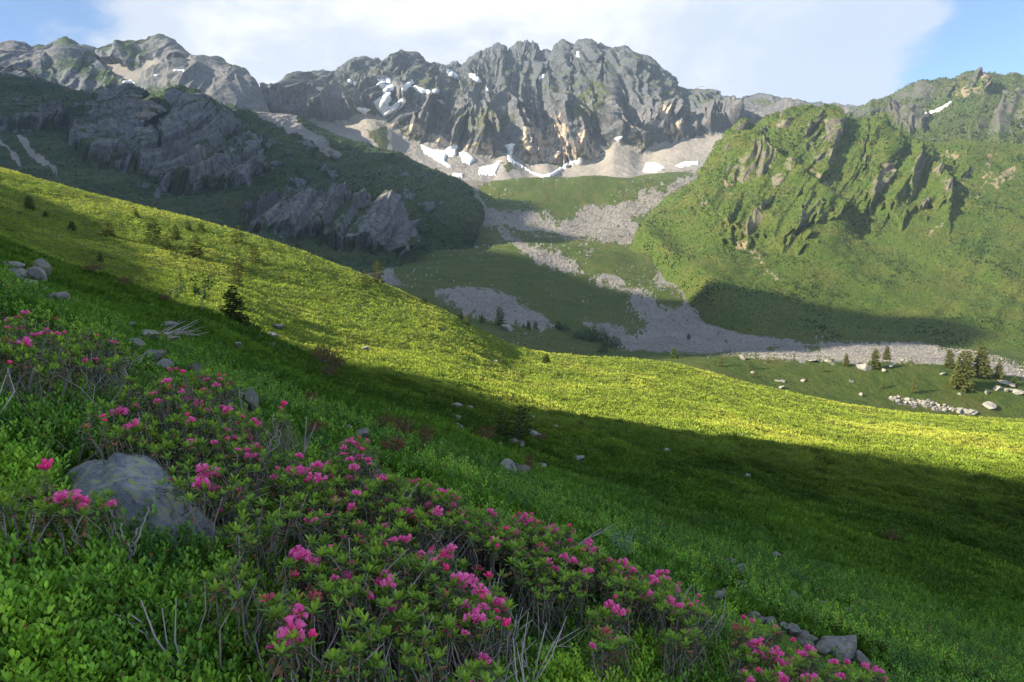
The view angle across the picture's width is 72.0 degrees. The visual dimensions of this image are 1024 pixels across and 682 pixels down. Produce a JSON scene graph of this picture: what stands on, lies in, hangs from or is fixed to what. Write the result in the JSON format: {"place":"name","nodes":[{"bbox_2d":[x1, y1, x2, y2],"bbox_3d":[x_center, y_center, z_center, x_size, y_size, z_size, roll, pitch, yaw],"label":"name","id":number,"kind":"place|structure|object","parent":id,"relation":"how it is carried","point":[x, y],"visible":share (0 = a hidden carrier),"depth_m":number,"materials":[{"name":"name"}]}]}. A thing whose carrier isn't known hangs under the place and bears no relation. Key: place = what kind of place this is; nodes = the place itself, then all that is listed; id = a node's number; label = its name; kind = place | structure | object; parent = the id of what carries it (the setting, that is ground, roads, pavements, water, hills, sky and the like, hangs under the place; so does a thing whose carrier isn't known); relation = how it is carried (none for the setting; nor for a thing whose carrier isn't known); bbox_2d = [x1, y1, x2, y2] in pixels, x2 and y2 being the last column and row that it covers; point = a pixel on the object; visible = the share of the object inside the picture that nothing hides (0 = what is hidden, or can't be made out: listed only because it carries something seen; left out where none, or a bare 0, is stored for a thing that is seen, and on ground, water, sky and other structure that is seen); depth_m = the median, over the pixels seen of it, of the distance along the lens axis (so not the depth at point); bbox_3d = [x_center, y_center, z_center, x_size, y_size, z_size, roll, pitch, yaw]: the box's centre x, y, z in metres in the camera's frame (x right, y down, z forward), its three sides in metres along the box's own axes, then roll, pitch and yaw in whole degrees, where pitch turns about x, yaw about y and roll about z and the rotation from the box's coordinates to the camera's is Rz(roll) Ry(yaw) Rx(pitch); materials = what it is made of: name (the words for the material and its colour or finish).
{"place":"outdoors","nodes":[
{"label":"outdoors","id":0,"kind":"place"},
{"bbox_2d":[0,33,269,111],"bbox_3d":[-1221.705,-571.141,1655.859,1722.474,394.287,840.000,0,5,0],"label":"summit ridge","id":1,"kind":"structure","parent":0,"point":[66,61],"depth_m":1484.00,"materials":[{"name":"stone"}]},
{"bbox_2d":[0,74,484,273],"bbox_3d":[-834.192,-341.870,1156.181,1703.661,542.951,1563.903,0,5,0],"label":"crag mountain","id":2,"kind":"structure","parent":0,"point":[386,215],"depth_m":803.65,"materials":[{"name":"stone"}]},
{"bbox_2d":[0,169,1023,681],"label":"hillside","id":3,"kind":"structure","parent":0,"point":[786,641],"depth_m":76.45,"materials":[{"name":"green plant"}]},
{"bbox_2d":[0,475,45,574],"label":"rhododendron bush","id":4,"kind":"object","parent":3,"relation":"on","point":[11,500],"visible":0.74,"depth_m":1.94,"materials":[{"name":"green plant"}]},
{"bbox_2d":[27,267,47,281],"bbox_3d":[-8.224,-1.138,12.092,0.411,0.346,0.540,8,-10,-13],"label":"rock","id":5,"kind":"object","parent":3,"relation":"on","point":[38,273],"visible":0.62,"depth_m":11.96,"materials":[{"name":"grey stone"}]},
{"bbox_2d":[33,258,51,275],"bbox_3d":[-8.691,-1.307,13.039,0.319,0.448,0.168,-9,15,2],"label":"rock","id":6,"kind":"object","parent":3,"relation":"on","point":[43,264],"visible":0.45,"depth_m":13.00,"materials":[{"name":"grey stone"}]},
{"bbox_2d":[0,310,90,427],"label":"rhododendron bush","id":7,"kind":"object","parent":3,"relation":"on","point":[12,354],"visible":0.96,"depth_m":3.02,"materials":[{"name":"green plant"}]},
{"bbox_2d":[35,458,59,537],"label":"rhododendron bush","id":8,"kind":"object","parent":3,"relation":"on","point":[43,466],"visible":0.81,"depth_m":2.08,"materials":[{"name":"green plant"}]},
{"bbox_2d":[30,483,132,572],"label":"rhododendron bush","id":9,"kind":"object","parent":3,"relation":"on","point":[77,501],"visible":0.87,"depth_m":1.94,"materials":[{"name":"green plant"}]},
{"bbox_2d":[49,321,147,417],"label":"rhododendron bush","id":10,"kind":"object","parent":3,"relation":"on","point":[87,360],"visible":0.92,"depth_m":3.32,"materials":[{"name":"green plant"}]},
{"bbox_2d":[42,375,179,464],"bbox_3d":[-1.602,0.394,2.934,0.423,0.493,1.246,-1,5,-12],"label":"rhododendron bush","id":11,"kind":"object","parent":3,"relation":"on","point":[121,411],"visible":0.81,"depth_m":2.70,"materials":[{"name":"green plant"}]},
{"bbox_2d":[120,507,148,559],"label":"bare branch","id":12,"kind":"object","parent":3,"relation":"on","point":[130,554],"visible":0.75,"depth_m":2.07,"materials":[{"name":"grey plant"}]},
{"bbox_2d":[57,452,237,584],"bbox_3d":[-1.313,0.820,2.486,0.903,0.777,0.536,21,9,9],"label":"boulder","id":13,"kind":"object","parent":3,"relation":"on","point":[132,478],"visible":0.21,"depth_m":2.35,"materials":[{"name":"stone"}]},
{"bbox_2d":[142,217,162,243],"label":"conifer","id":14,"kind":"object","parent":3,"relation":"on","point":[153,233],"visible":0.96,"depth_m":81.61,"materials":[{"name":"green plant"}]},
{"bbox_2d":[123,424,211,510],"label":"rhododendron bush","id":15,"kind":"object","parent":3,"relation":"on","point":[186,458],"visible":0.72,"depth_m":2.62,"materials":[{"name":"green plant"}]},
{"bbox_2d":[160,319,207,337],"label":"dead branches","id":16,"kind":"object","parent":3,"relation":"on","point":[177,332],"visible":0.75,"depth_m":11.36,"materials":[{"name":"grey wood"}]},
{"bbox_2d":[140,376,238,496],"bbox_3d":[-1.462,0.426,3.181,0.457,0.558,1.209,-2,5,-18],"label":"rhododendron bush","id":17,"kind":"object","parent":3,"relation":"on","point":[182,417],"visible":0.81,"depth_m":2.96,"materials":[{"name":"green plant"}]},
{"bbox_2d":[109,555,283,676],"bbox_3d":[-0.853,0.764,2.040,0.362,0.408,0.672,0,5,0],"label":"rhododendron bush","id":18,"kind":"object","parent":3,"relation":"on","point":[238,593],"visible":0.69,"depth_m":1.89,"materials":[{"name":"green plant"}]},
{"bbox_2d":[189,274,218,309],"bbox_3d":[-8.879,-1.368,20.210,0.670,1.138,0.925,-5,7,-44],"label":"sapling","id":19,"kind":"object","parent":3,"relation":"on","point":[204,295],"visible":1,"depth_m":20.14,"materials":[{"name":"green plant"}]},
{"bbox_2d":[158,367,257,429],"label":"rhododendron bush","id":20,"kind":"object","parent":3,"relation":"on","point":[220,386],"visible":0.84,"depth_m":3.61,"materials":[{"name":"green plant"}]},
{"bbox_2d":[154,459,272,568],"bbox_3d":[-1.130,0.624,2.593,0.419,0.440,0.818,0,5,0],"label":"rhododendron bush","id":21,"kind":"object","parent":3,"relation":"on","point":[204,478],"visible":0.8,"depth_m":2.43,"materials":[{"name":"green plant"}]},
{"bbox_2d":[200,432,269,533],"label":"rhododendron bush","id":22,"kind":"object","parent":3,"relation":"on","point":[234,453],"visible":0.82,"depth_m":2.82,"materials":[{"name":"green plant"}]},
{"bbox_2d":[218,285,251,324],"bbox_3d":[-8.212,-1.048,20.812,0.967,1.237,1.048,0,5,0],"label":"spruce","id":23,"kind":"object","parent":3,"relation":"on","point":[232,308],"visible":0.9,"depth_m":20.77,"materials":[{"name":"green plant"}]},
{"bbox_2d":[196,402,275,491],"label":"rhododendron bush","id":24,"kind":"object","parent":3,"relation":"on","point":[253,423],"visible":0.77,"depth_m":3.10,"materials":[{"name":"green plant"}]},
{"bbox_2d":[245,389,258,410],"bbox_3d":[-1.636,0.382,4.420,0.084,0.171,0.166,-1,3,-5],"label":"rock","id":25,"kind":"object","parent":3,"relation":"on","point":[251,398],"visible":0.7,"depth_m":4.38,"materials":[{"name":"grey stone"}]},
{"bbox_2d":[190,486,334,601],"bbox_3d":[-0.959,0.705,2.561,0.510,0.428,0.971,0,5,0],"label":"rhododendron bush","id":26,"kind":"object","parent":3,"relation":"on","point":[279,521],"visible":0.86,"depth_m":2.35,"materials":[{"name":"green plant"}]},
{"bbox_2d":[258,400,315,473],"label":"rhododendron bush","id":27,"kind":"object","parent":3,"relation":"on","point":[282,416],"visible":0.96,"depth_m":3.52,"materials":[{"name":"green plant"}]},
{"bbox_2d":[259,615,324,681],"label":"rhododendron bush","id":28,"kind":"object","parent":3,"relation":"on","point":[282,638],"visible":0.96,"depth_m":1.72,"materials":[{"name":"green plant"}]},
{"bbox_2d":[246,583,383,681],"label":"rhododendron bush","id":29,"kind":"object","parent":3,"relation":"on","point":[271,608],"visible":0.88,"depth_m":1.89,"materials":[{"name":"green plant"}]},
{"bbox_2d":[276,545,356,649],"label":"rhododendron bush","id":30,"kind":"object","parent":3,"relation":"on","point":[303,571],"visible":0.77,"depth_m":2.16,"materials":[{"name":"green plant"}]},
{"bbox_2d":[267,482,368,588],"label":"rhododendron bush","id":31,"kind":"object","parent":3,"relation":"on","point":[310,520],"visible":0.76,"depth_m":2.61,"materials":[{"name":"green plant"}]},
{"bbox_2d":[247,631,390,681],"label":"rhododendron bush","id":32,"kind":"object","parent":3,"relation":"on","point":[340,666],"visible":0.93,"depth_m":1.81,"materials":[{"name":"green plant"}]},
{"bbox_2d":[310,344,341,362],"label":"shrub","id":33,"kind":"object","parent":3,"relation":"on","point":[322,358],"visible":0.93,"depth_m":21.04,"materials":[{"name":"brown plant"}]},
{"bbox_2d":[267,449,417,549],"bbox_3d":[-0.847,0.678,3.107,0.560,0.447,0.912,-3,6,-32],"label":"rhododendron bush","id":34,"kind":"object","parent":3,"relation":"on","point":[298,472],"visible":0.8,"depth_m":2.84,"materials":[{"name":"green plant"}]},
{"bbox_2d":[312,570,395,680],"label":"rhododendron bush","id":35,"kind":"object","parent":3,"relation":"on","point":[353,583],"visible":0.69,"depth_m":2.05,"materials":[{"name":"green plant"}]},
{"bbox_2d":[327,431,384,521],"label":"rhododendron bush","id":36,"kind":"object","parent":3,"relation":"on","point":[347,465],"visible":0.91,"depth_m":3.27,"materials":[{"name":"green plant"}]},
{"bbox_2d":[314,474,409,553],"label":"rhododendron bush","id":37,"kind":"object","parent":3,"relation":"on","point":[360,501],"visible":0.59,"depth_m":2.84,"materials":[{"name":"green plant"}]},
{"bbox_2d":[301,518,433,636],"bbox_3d":[-0.545,0.813,2.620,0.549,0.444,0.958,0,5,0],"label":"rhododendron bush","id":38,"kind":"object","parent":3,"relation":"on","point":[340,562],"visible":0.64,"depth_m":2.36,"materials":[{"name":"green plant"}]},
{"bbox_2d":[367,260,385,282],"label":"conifer","id":39,"kind":"object","parent":3,"relation":"on","point":[376,279],"visible":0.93,"depth_m":102.26,"materials":[{"name":"green plant"}]},
{"bbox_2d":[350,472,415,545],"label":"rhododendron bush","id":40,"kind":"object","parent":3,"relation":"on","point":[393,490],"visible":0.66,"depth_m":2.97,"materials":[{"name":"green plant"}]},
{"bbox_2d":[339,555,432,679],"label":"rhododendron bush","id":41,"kind":"object","parent":3,"relation":"on","point":[384,582],"visible":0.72,"depth_m":2.19,"materials":[{"name":"green plant"}]},
{"bbox_2d":[325,597,449,681],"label":"rhododendron bush","id":42,"kind":"object","parent":3,"relation":"on","point":[405,645],"visible":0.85,"depth_m":1.98,"materials":[{"name":"green plant"}]},
{"bbox_2d":[380,435,406,450],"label":"shrub","id":43,"kind":"object","parent":3,"relation":"on","point":[398,444],"visible":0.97,"depth_m":4.55,"materials":[{"name":"brown plant"}]},
{"bbox_2d":[349,522,457,637],"bbox_3d":[-0.511,0.855,2.650,0.532,0.474,1.049,-2,6,-22],"label":"rhododendron bush","id":44,"kind":"object","parent":3,"relation":"on","point":[371,549],"visible":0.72,"depth_m":2.46,"materials":[{"name":"green plant"}]},
{"bbox_2d":[390,413,417,436],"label":"shrub","id":45,"kind":"object","parent":3,"relation":"on","point":[403,426],"visible":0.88,"depth_m":7.03,"materials":[{"name":"brown plant"}]},
{"bbox_2d":[384,478,437,544],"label":"rhododendron bush","id":46,"kind":"object","parent":3,"relation":"on","point":[422,488],"visible":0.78,"depth_m":3.17,"materials":[{"name":"green plant"}]},
{"bbox_2d":[375,502,470,581],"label":"rhododendron bush","id":47,"kind":"object","parent":3,"relation":"on","point":[400,524],"visible":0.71,"depth_m":2.81,"materials":[{"name":"green plant"}]},
{"bbox_2d":[417,423,435,443],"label":"shrub","id":48,"kind":"object","parent":3,"relation":"on","point":[427,430],"visible":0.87,"depth_m":7.28,"materials":[{"name":"grey plant"}]},
{"bbox_2d":[379,560,478,681],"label":"rhododendron bush","id":49,"kind":"object","parent":3,"relation":"on","point":[417,596],"visible":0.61,"depth_m":2.27,"materials":[{"name":"green plant"}]},
{"bbox_2d":[406,543,469,610],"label":"rhododendron bush","id":50,"kind":"object","parent":3,"relation":"on","point":[445,566],"visible":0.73,"depth_m":2.54,"materials":[{"name":"green plant"}]},
{"bbox_2d":[411,501,470,571],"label":"rhododendron bush","id":51,"kind":"object","parent":3,"relation":"on","point":[435,524],"visible":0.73,"depth_m":2.97,"materials":[{"name":"green plant"}]},
{"bbox_2d":[423,488,462,554],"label":"rhododendron bush","id":52,"kind":"object","parent":3,"relation":"on","point":[441,495],"visible":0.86,"depth_m":3.16,"materials":[{"name":"green plant"}]},
{"bbox_2d":[396,603,535,681],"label":"rhododendron bush","id":53,"kind":"object","parent":3,"relation":"on","point":[447,634],"visible":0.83,"depth_m":2.12,"materials":[{"name":"green plant"}]},
{"bbox_2d":[434,564,517,658],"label":"rhododendron bush","id":54,"kind":"object","parent":3,"relation":"on","point":[457,583],"visible":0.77,"depth_m":2.32,"materials":[{"name":"green plant"}]},
{"bbox_2d":[428,651,527,681],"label":"rhododendron bush","id":55,"kind":"object","parent":3,"relation":"on","point":[472,669],"visible":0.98,"depth_m":1.98,"materials":[{"name":"green plant"}]},
{"bbox_2d":[445,504,510,587],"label":"rhododendron bush","id":56,"kind":"object","parent":3,"relation":"on","point":[476,528],"visible":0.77,"depth_m":3.08,"materials":[{"name":"green plant"}]},
{"bbox_2d":[491,410,515,433],"bbox_3d":[-0.193,2.238,19.219,0.779,0.719,0.617,2,5,20],"label":"dwarf pine","id":57,"kind":"object","parent":3,"relation":"on","point":[500,424],"visible":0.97,"depth_m":19.19,"materials":[{"name":"green plant"}]},
{"bbox_2d":[0,167,1023,681],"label":"meadow plants","id":58,"kind":"object","parent":3,"relation":"on","point":[864,515],"visible":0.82,"depth_m":23.54,"materials":[{"name":"green plant"}]},
{"bbox_2d":[0,263,1023,681],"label":"bilberry cover","id":59,"kind":"object","parent":3,"relation":"on","point":[60,621],"visible":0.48,"depth_m":2.67,"materials":[{"name":"green plant"}]},
{"bbox_2d":[448,571,584,681],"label":"rhododendron bush","id":60,"kind":"object","parent":3,"relation":"on","point":[499,604],"visible":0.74,"depth_m":2.33,"materials":[{"name":"green plant"}]},
{"bbox_2d":[509,551,526,614],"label":"leafy plant","id":61,"kind":"object","parent":3,"relation":"on","point":[524,553],"visible":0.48,"depth_m":2.97,"materials":[{"name":"green plant"}]},
{"bbox_2d":[489,515,551,623],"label":"rhododendron bush","id":62,"kind":"object","parent":3,"relation":"on","point":[516,543],"visible":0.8,"depth_m":3.03,"materials":[{"name":"green plant"}]},
{"bbox_2d":[507,405,539,439],"bbox_3d":[0.235,2.246,19.280,0.839,0.977,1.059,4,7,39],"label":"dwarf pine","id":63,"kind":"object","parent":3,"relation":"on","point":[522,427],"visible":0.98,"depth_m":19.32,"materials":[{"name":"green plant"}]},
{"bbox_2d":[502,537,573,637],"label":"rhododendron bush","id":64,"kind":"object","parent":3,"relation":"on","point":[541,550],"visible":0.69,"depth_m":2.95,"materials":[{"name":"green plant"}]},
{"bbox_2d":[496,555,592,664],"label":"rhododendron bush","id":65,"kind":"object","parent":3,"relation":"on","point":[544,582],"visible":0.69,"depth_m":2.88,"materials":[{"name":"green plant"}]},
{"bbox_2d":[532,523,578,566],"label":"rhododendron bush","id":66,"kind":"object","parent":3,"relation":"on","point":[560,537],"visible":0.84,"depth_m":3.33,"materials":[{"name":"green plant"}]},
{"bbox_2d":[498,511,613,599],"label":"rhododendron bush","id":67,"kind":"object","parent":3,"relation":"on","point":[524,521],"visible":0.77,"depth_m":3.32,"materials":[{"name":"green plant"}]},
{"bbox_2d":[539,538,595,630],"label":"rhododendron bush","id":68,"kind":"object","parent":3,"relation":"on","point":[564,560],"visible":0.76,"depth_m":3.08,"materials":[{"name":"green plant"}]},
{"bbox_2d":[569,538,610,615],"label":"rhododendron bush","id":69,"kind":"object","parent":3,"relation":"on","point":[601,558],"visible":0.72,"depth_m":3.26,"materials":[{"name":"green plant"}]},
{"bbox_2d":[569,599,637,676],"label":"rhododendron bush","id":70,"kind":"object","parent":3,"relation":"on","point":[603,614],"visible":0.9,"depth_m":2.69,"materials":[{"name":"green plant"}]},
{"bbox_2d":[580,625,636,681],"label":"rhododendron bush","id":71,"kind":"object","parent":3,"relation":"on","point":[608,646],"visible":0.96,"depth_m":2.48,"materials":[{"name":"green plant"}]},
{"bbox_2d":[587,557,644,633],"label":"rhododendron bush","id":72,"kind":"object","parent":3,"relation":"on","point":[627,567],"visible":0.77,"depth_m":3.21,"materials":[{"name":"green plant"}]},
{"bbox_2d":[608,524,639,556],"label":"feathery plant","id":73,"kind":"object","parent":3,"relation":"on","point":[618,544],"visible":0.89,"depth_m":4.43,"materials":[{"name":"green plant"}]},
{"bbox_2d":[594,572,678,646],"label":"rhododendron bush","id":74,"kind":"object","parent":3,"relation":"on","point":[632,595],"visible":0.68,"depth_m":3.06,"materials":[{"name":"green plant"}]},
{"bbox_2d":[631,569,690,643],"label":"rhododendron bush","id":75,"kind":"object","parent":3,"relation":"on","point":[659,585],"visible":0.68,"depth_m":3.23,"materials":[{"name":"green plant"}]},
{"bbox_2d":[655,625,714,681],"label":"rhododendron bush","id":76,"kind":"object","parent":3,"relation":"on","point":[671,643],"visible":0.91,"depth_m":2.79,"materials":[{"name":"green plant"}]},
{"bbox_2d":[639,582,730,676],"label":"rhododendron bush","id":77,"kind":"object","parent":3,"relation":"on","point":[661,606],"visible":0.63,"depth_m":3.04,"materials":[{"name":"green plant"}]},
{"bbox_2d":[665,594,721,675],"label":"rhododendron bush","id":78,"kind":"object","parent":3,"relation":"on","point":[680,612],"visible":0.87,"depth_m":3.08,"materials":[{"name":"green plant"}]},
{"bbox_2d":[721,636,777,681],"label":"rhododendron bush","id":79,"kind":"object","parent":3,"relation":"on","point":[756,655],"visible":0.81,"depth_m":2.93,"materials":[{"name":"green plant"}]},
{"bbox_2d":[724,614,784,673],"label":"rhododendron bush","id":80,"kind":"object","parent":3,"relation":"on","point":[742,632],"visible":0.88,"depth_m":3.28,"materials":[{"name":"green plant"}]},
{"bbox_2d":[735,666,776,681],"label":"rhododendron bush","id":81,"kind":"object","parent":3,"relation":"on","point":[758,672],"visible":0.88,"depth_m":2.72,"materials":[{"name":"green plant"}]},
{"bbox_2d":[758,645,798,681],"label":"rhododendron bush","id":82,"kind":"object","parent":3,"relation":"on","point":[781,670],"visible":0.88,"depth_m":2.86,"materials":[{"name":"green plant"}]},
{"bbox_2d":[769,637,822,681],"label":"rhododendron bush","id":83,"kind":"object","parent":3,"relation":"on","point":[808,656],"visible":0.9,"depth_m":3.15,"materials":[{"name":"green plant"}]},
{"bbox_2d":[789,672,823,681],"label":"rhododendron bush","id":84,"kind":"object","parent":3,"relation":"on","point":[808,678],"visible":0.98,"depth_m":2.86,"materials":[{"name":"pink plant"}]},
{"bbox_2d":[814,637,834,654],"bbox_3d":[1.861,1.813,4.169,0.173,0.095,0.093,-1,14,-34],"label":"rock","id":85,"kind":"object","parent":3,"relation":"on","point":[824,646],"visible":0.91,"depth_m":4.13,"materials":[{"name":"grey stone"}]},
{"bbox_2d":[819,635,856,662],"bbox_3d":[1.995,1.849,4.218,0.237,0.135,0.184,-1,5,-13],"label":"rock","id":86,"kind":"object","parent":3,"relation":"on","point":[845,647],"visible":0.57,"depth_m":4.19,"materials":[{"name":"grey stone"}]},
{"bbox_2d":[816,658,862,681],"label":"rhododendron bush","id":87,"kind":"object","parent":3,"relation":"on","point":[834,674],"visible":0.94,"depth_m":3.17,"materials":[{"name":"green plant"}]},
{"bbox_2d":[848,662,891,681],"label":"rhododendron bush","id":88,"kind":"object","parent":3,"relation":"on","point":[874,673],"visible":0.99,"depth_m":3.30,"materials":[{"name":"green plant"}]},
{"bbox_2d":[0,0,1023,105],"label":"sky","id":89,"kind":"structure","parent":0,"point":[852,52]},
{"bbox_2d":[259,38,863,181],"bbox_3d":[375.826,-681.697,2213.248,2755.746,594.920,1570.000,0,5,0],"label":"granite mountain","id":90,"kind":"structure","parent":0,"point":[591,102],"depth_m":1727.39,"materials":[{"name":"grey stone"}]},
{"bbox_2d":[373,77,403,116],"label":"snow patch","id":91,"kind":"object","parent":90,"relation":"on","point":[383,108],"visible":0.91,"depth_m":1656.90,"materials":[{"name":"white snow"}]},
{"bbox_2d":[421,144,457,167],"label":"snow patch","id":92,"kind":"object","parent":90,"relation":"on","point":[438,155],"visible":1,"depth_m":1653.15,"materials":[{"name":"white snow"}]},
{"bbox_2d":[478,160,501,175],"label":"snow patch","id":93,"kind":"object","parent":90,"relation":"on","point":[489,170],"visible":1,"depth_m":1600.36,"materials":[{"name":"white snow"}]},
{"bbox_2d":[506,153,582,176],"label":"snow patch","id":94,"kind":"object","parent":90,"relation":"on","point":[558,170],"visible":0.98,"depth_m":1675.26,"materials":[{"name":"white snow"}]},
{"bbox_2d":[364,170,1023,419],"bbox_3d":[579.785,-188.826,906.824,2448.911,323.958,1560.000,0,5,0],"label":"valley floor","id":95,"kind":"structure","parent":0,"point":[571,317],"depth_m":496.36,"materials":[{"name":"green plant"}]},
{"bbox_2d":[0,69,1023,418],"bbox_3d":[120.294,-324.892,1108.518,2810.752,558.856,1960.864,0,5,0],"label":"slope grass","id":96,"kind":"structure","parent":95,"relation":"on","point":[868,211],"depth_m":740.78,"materials":[{"name":"green plant"}]},
{"bbox_2d":[369,170,1023,377],"bbox_3d":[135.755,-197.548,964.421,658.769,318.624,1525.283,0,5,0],"label":"scree","id":97,"kind":"structure","parent":95,"relation":"on","point":[471,182],"depth_m":438.67,"materials":[{"name":"stone"}]},
{"bbox_2d":[949,350,975,391],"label":"conifer","id":98,"kind":"object","parent":95,"relation":"on","point":[961,377],"visible":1,"depth_m":206.98,"materials":[{"name":"green plant"}]},
{"bbox_2d":[973,346,994,376],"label":"conifer","id":99,"kind":"object","parent":95,"relation":"on","point":[981,367],"visible":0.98,"depth_m":216.64,"materials":[{"name":"green plant"}]},
{"bbox_2d":[629,104,1023,349],"bbox_3d":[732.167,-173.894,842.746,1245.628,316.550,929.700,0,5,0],"label":"green mountain","id":100,"kind":"structure","parent":0,"point":[742,172],"depth_m":719.63,"materials":[{"name":"green plant"}]},
{"bbox_2d":[846,67,1023,143],"bbox_3d":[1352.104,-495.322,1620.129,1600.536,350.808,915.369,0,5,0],"label":"alpine ridge","id":101,"kind":"structure","parent":0,"point":[1000,120],"depth_m":1460.28,"materials":[{"name":"grey stone"}]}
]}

